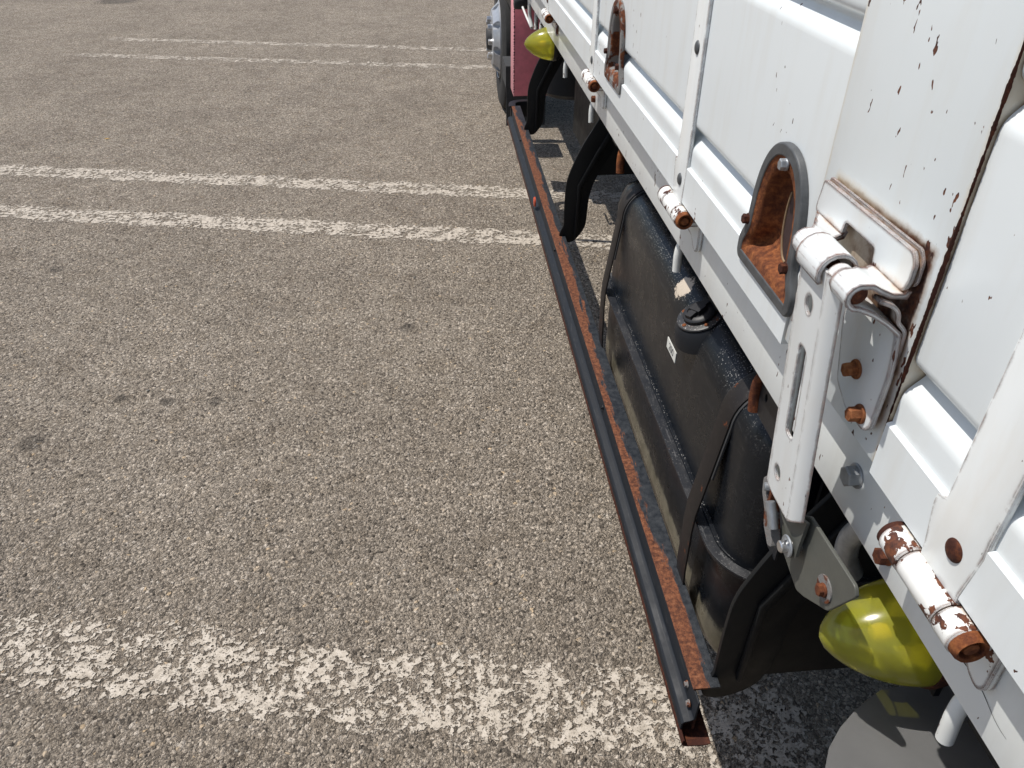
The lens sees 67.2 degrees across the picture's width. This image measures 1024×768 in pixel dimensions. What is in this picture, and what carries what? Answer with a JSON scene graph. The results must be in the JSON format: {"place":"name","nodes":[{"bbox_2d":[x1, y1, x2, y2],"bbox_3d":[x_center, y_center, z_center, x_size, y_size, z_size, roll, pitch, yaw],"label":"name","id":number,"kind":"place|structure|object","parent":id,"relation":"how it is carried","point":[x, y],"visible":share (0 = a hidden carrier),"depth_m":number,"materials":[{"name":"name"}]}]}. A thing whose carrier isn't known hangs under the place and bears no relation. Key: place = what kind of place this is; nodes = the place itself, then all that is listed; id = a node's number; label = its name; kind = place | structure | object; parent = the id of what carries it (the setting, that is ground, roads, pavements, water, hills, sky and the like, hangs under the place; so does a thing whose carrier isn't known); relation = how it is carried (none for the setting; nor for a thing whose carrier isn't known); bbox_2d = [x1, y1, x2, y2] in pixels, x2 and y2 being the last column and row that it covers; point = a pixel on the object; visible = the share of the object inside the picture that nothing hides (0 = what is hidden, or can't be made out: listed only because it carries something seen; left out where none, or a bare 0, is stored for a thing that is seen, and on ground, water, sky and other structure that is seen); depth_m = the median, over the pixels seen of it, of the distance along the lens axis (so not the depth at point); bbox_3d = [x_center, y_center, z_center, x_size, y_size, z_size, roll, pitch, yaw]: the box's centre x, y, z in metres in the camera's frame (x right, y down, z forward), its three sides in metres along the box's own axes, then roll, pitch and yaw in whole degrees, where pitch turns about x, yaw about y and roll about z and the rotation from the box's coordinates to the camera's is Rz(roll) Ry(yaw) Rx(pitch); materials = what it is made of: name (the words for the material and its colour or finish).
{"place":"outdoors","nodes":[
{"label":"outdoors","id":0,"kind":"place"},
{"bbox_2d":[0,0,899,767],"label":"ground","id":1,"kind":"structure","parent":0,"point":[380,542],"depth_m":2.39,"materials":[{"name":"grey asphalt"}]},
{"bbox_2d":[60,53,491,68],"bbox_3d":[-0.900,-2.492,6.008,5.561,0.001,0.161,4,36,5],"label":"parking line","id":2,"kind":"object","parent":1,"relation":"on","point":[333,62],"visible":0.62,"depth_m":6.08,"materials":[{"name":"paint"}]},
{"bbox_2d":[102,37,485,51],"bbox_3d":[-0.903,-2.840,6.498,5.459,0.001,0.161,4,36,5],"label":"parking line","id":3,"kind":"object","parent":1,"relation":"on","point":[327,45],"visible":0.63,"depth_m":6.58,"materials":[{"name":"paint"}]},
{"bbox_2d":[0,203,611,250],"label":"parking line","id":4,"kind":"object","parent":1,"relation":"on","point":[448,235],"visible":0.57,"depth_m":3.51,"materials":[{"name":"paint"}]},
{"bbox_2d":[0,164,622,202],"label":"parking line","id":5,"kind":"object","parent":1,"relation":"on","point":[3,168],"visible":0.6,"depth_m":3.95,"materials":[{"name":"paint"}]},
{"bbox_2d":[0,608,854,767],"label":"parking line","id":6,"kind":"object","parent":1,"relation":"on","point":[159,676],"visible":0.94,"depth_m":1.60,"materials":[{"name":"paint"}]},
{"bbox_2d":[486,0,1023,767],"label":"truck","id":7,"kind":"object","parent":1,"relation":"on","point":[808,360],"visible":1,"depth_m":0.71,"materials":[{"name":"paint"}]}
]}

